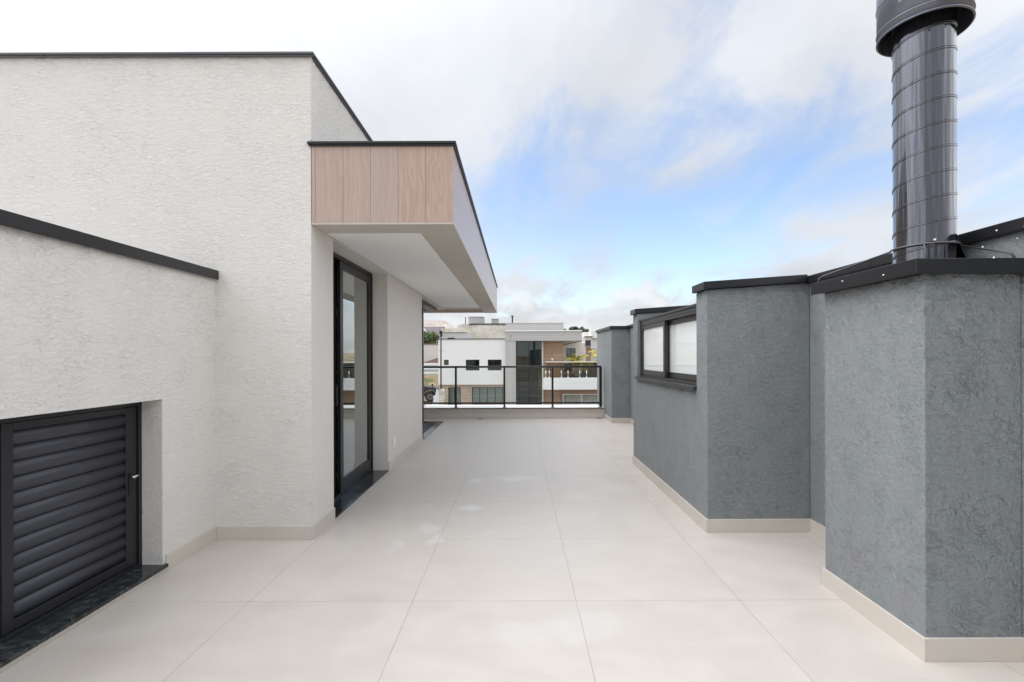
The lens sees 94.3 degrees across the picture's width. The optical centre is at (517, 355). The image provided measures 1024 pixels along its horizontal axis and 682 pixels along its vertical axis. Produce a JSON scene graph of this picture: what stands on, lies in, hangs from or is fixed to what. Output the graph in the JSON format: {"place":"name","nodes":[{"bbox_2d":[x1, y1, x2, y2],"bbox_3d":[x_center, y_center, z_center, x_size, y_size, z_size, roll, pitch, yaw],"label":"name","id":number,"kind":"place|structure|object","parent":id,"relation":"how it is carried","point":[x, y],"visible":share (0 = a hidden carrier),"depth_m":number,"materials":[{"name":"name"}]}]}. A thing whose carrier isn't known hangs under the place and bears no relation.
{"place":"outdoors","nodes":[
{"label":"outdoors","id":0,"kind":"place"},
{"bbox_2d":[0,51,497,671],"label":"house","id":1,"kind":"structure","parent":0,"point":[228,281],"depth_m":3.45,"materials":[{"name":"paint"}]},
{"bbox_2d":[0,402,168,667],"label":"louver door","id":2,"kind":"structure","parent":1,"relation":"in","point":[71,481],"depth_m":2.44,"materials":[{"name":"black metal"}]},
{"bbox_2d":[333,252,388,518],"bbox_3d":[-1.644,0.208,4.664,0.310,2.294,1.611,0,0,0],"label":"sliding door","id":3,"kind":"structure","parent":1,"relation":"in","point":[354,474],"depth_m":4.82,"materials":[{"name":"black metal"}]},
{"bbox_2d":[422,300,443,439],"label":"corner door","id":4,"kind":"structure","parent":1,"relation":"in","point":[428,427],"depth_m":8.08,"materials":[{"name":"black metal"}]},
{"bbox_2d":[424,405,604,418],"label":"parapet","id":5,"kind":"structure","parent":1,"relation":"on","point":[512,411],"depth_m":10.02,"materials":[{"name":"paint"}]},
{"bbox_2d":[424,365,601,407],"bbox_3d":[-2.600,0.672,10.070,8.796,0.883,0.084,0,0,0],"label":"railing","id":6,"kind":"object","parent":5,"relation":"on","point":[552,386],"visible":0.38,"depth_m":10.05,"materials":[{"name":"black metal"}]},
{"bbox_2d":[432,390,438,404],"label":"stepped wall","id":7,"kind":"structure","parent":0,"point":[436,398],"depth_m":29.00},
{"bbox_2d":[439,389,444,404],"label":"concrete pillar","id":8,"kind":"structure","parent":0,"point":[441,395],"depth_m":28.00,"materials":[{"name":"beige concrete"}]},
{"bbox_2d":[426,405,475,405],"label":"garden wall","id":9,"kind":"structure","parent":0,"point":[450,405],"depth_m":26.90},
{"bbox_2d":[424,375,596,405],"bbox_3d":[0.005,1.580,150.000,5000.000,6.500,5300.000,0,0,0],"label":"ground","id":10,"kind":"structure","parent":0,"point":[430,379],"depth_m":40.83,"materials":[{"name":"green plant"}]},
{"bbox_2d":[424,344,437,361],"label":"hillside wall","id":11,"kind":"structure","parent":10,"relation":"on","point":[430,351],"depth_m":47.00,"materials":[{"name":"paint"}]},
{"bbox_2d":[424,363,437,374],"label":"sheet fence","id":12,"kind":"object","parent":10,"relation":"on","point":[430,371],"depth_m":42.30,"materials":[{"name":"white metal"}]},
{"bbox_2d":[424,358,437,362],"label":"retaining wall","id":13,"kind":"structure","parent":10,"relation":"on","point":[433,361],"depth_m":45.00,"materials":[{"name":"brick"}]},
{"bbox_2d":[424,384,438,401],"bbox_3d":[-8.439,2.655,36.883,4.738,1.740,1.875,0,0,0],"label":"pickup truck","id":14,"kind":"object","parent":10,"relation":"on","point":[428,394],"visible":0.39,"depth_m":36.00,"materials":[{"name":"grey metal"}]},
{"bbox_2d":[424,331,438,343],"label":"leafy tree","id":15,"kind":"object","parent":10,"relation":"on","point":[432,336],"visible":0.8,"depth_m":48.53,"materials":[{"name":"green plant"}]},
{"bbox_2d":[424,327,444,343],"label":"tiled house","id":16,"kind":"structure","parent":10,"relation":"on","point":[435,329],"depth_m":56.85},
{"bbox_2d":[424,321,448,326],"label":"apartment building","id":17,"kind":"structure","parent":10,"relation":"on","point":[431,323],"depth_m":130.00,"materials":[{"name":"white paint"}]},
{"bbox_2d":[438,331,443,388],"bbox_3d":[-4.568,1.687,28.500,0.340,6.315,0.160,0,0,0],"label":"street pole","id":18,"kind":"object","parent":10,"relation":"on","point":[440,333],"visible":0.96,"depth_m":28.47,"materials":[{"name":"grey metal"}]},
{"bbox_2d":[439,324,453,328],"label":"apartment building","id":19,"kind":"structure","parent":10,"relation":"on","point":[447,326],"depth_m":100.00,"materials":[{"name":"white paint"}]},
{"bbox_2d":[441,323,505,338],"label":"unfinished house","id":20,"kind":"structure","parent":10,"relation":"on","point":[486,331],"depth_m":40.00,"materials":[{"name":"beige concrete"}]},
{"bbox_2d":[468,317,484,323],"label":"roof tank box","id":21,"kind":"object","parent":20,"relation":"on","point":[474,320],"visible":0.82,"depth_m":42.00,"materials":[{"name":"white"}]},
{"bbox_2d":[491,319,498,322],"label":"roof tank box","id":22,"kind":"object","parent":20,"relation":"on","point":[494,320],"visible":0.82,"depth_m":42.00,"materials":[{"name":"white"}]},
{"bbox_2d":[438,323,596,404],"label":"modern house","id":23,"kind":"structure","parent":10,"relation":"on","point":[537,344],"depth_m":30.12,"materials":[{"name":"white paint"}]},
{"bbox_2d":[448,387,460,404],"bbox_3d":[-4.035,3.441,30.385,0.835,2.805,0.430,0,0,0],"label":"window","id":24,"kind":"structure","parent":23,"relation":"in","point":[451,390],"depth_m":30.55,"materials":[{"name":"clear glass"}]},
{"bbox_2d":[442,332,470,338],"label":"roof block","id":25,"kind":"structure","parent":23,"relation":"on","point":[455,335],"depth_m":31.50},
{"bbox_2d":[466,360,478,369],"bbox_3d":[-2.867,0.623,30.265,0.897,0.686,0.430,0,0,0],"label":"window","id":26,"kind":"structure","parent":23,"relation":"in","point":[468,362],"depth_m":30.43,"materials":[{"name":"black glass"}]},
{"bbox_2d":[472,387,502,401],"bbox_3d":[-1.927,2.584,30.310,1.996,1.106,0.280,0,0,0],"label":"window","id":27,"kind":"structure","parent":23,"relation":"in","point":[479,394],"depth_m":30.40,"materials":[{"name":"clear glass"}]},
{"bbox_2d":[488,360,501,369],"bbox_3d":[-1.467,0.619,30.265,0.891,0.686,0.430,0,0,0],"label":"window","id":28,"kind":"structure","parent":23,"relation":"in","point":[490,362],"depth_m":30.43,"materials":[{"name":"black glass"}]},
{"bbox_2d":[563,364,571,377],"bbox_3d":[3.159,0.974,29.978,0.528,0.884,0.551,0,0,0],"label":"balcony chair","id":29,"kind":"object","parent":23,"relation":"on","point":[567,369],"visible":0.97,"depth_m":29.75,"materials":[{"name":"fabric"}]},
{"bbox_2d":[566,348,574,357],"bbox_3d":[3.626,-0.141,32.435,0.666,0.678,0.430,0,0,0],"label":"window","id":30,"kind":"structure","parent":23,"relation":"in","point":[569,351],"depth_m":32.60,"materials":[{"name":"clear glass"}]},
{"bbox_2d":[564,353,589,375],"bbox_3d":[3.816,0.596,30.165,1.657,1.445,1.604,0,0,0],"label":"potted palm","id":31,"kind":"object","parent":23,"relation":"on","point":[577,363],"visible":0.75,"depth_m":30.12,"materials":[{"name":"plant"}]},
{"bbox_2d":[563,394,596,404],"bbox_3d":[4.698,3.567,30.530,3.633,2.180,0.120,0,0,0],"label":"window","id":32,"kind":"structure","parent":23,"relation":"in","point":[563,394],"depth_m":30.47,"materials":[{"name":"grey glass"}]},
{"bbox_2d":[588,351,596,363],"bbox_3d":[5.428,0.497,30.359,1.739,1.592,1.942,0,0,0],"label":"potted palm","id":33,"kind":"object","parent":23,"relation":"on","point":[595,352],"visible":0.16,"depth_m":30.59,"materials":[{"name":"plant"}]},
{"bbox_2d":[564,326,588,332],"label":"leafy tree","id":34,"kind":"object","parent":10,"relation":"on","point":[577,328],"visible":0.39,"depth_m":69.43,"materials":[{"name":"green plant"}]},
{"bbox_2d":[582,331,596,361],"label":"distant house","id":35,"kind":"structure","parent":10,"relation":"on","point":[589,341],"depth_m":44.00,"materials":[{"name":"white paint"}]},
{"bbox_2d":[0,418,1023,681],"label":"terrace floor","id":36,"kind":"structure","parent":0,"point":[528,550],"depth_m":2.61,"materials":[{"name":"tile"}]},
{"bbox_2d":[595,217,1023,661],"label":"boundary wall","id":37,"kind":"structure","parent":36,"relation":"on","point":[864,421],"depth_m":2.39,"materials":[{"name":"paint"}]},
{"bbox_2d":[634,303,696,390],"bbox_3d":[1.479,-0.069,4.709,0.183,0.702,1.902,0,0,0],"label":"sliding window","id":38,"kind":"structure","parent":37,"relation":"in","point":[668,347],"depth_m":4.65,"materials":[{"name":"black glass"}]},
{"bbox_2d":[818,239,1015,281],"bbox_3d":[1.921,-0.479,2.381,0.192,0.136,0.803,0,0,-40],"label":"support rod","id":39,"kind":"object","parent":37,"relation":"attached to","point":[974,247],"visible":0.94,"depth_m":2.25,"materials":[{"name":"black metal"}]},
{"bbox_2d":[875,0,975,263],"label":"chimney flue","id":40,"kind":"object","parent":37,"relation":"on","point":[916,41],"visible":0.94,"depth_m":2.26,"materials":[{"name":"grey metal"}]},
{"bbox_2d":[0,0,1023,331],"label":"sky","id":41,"kind":"structure","parent":0,"point":[618,157],"materials":[{"name":"blue"}]}
]}

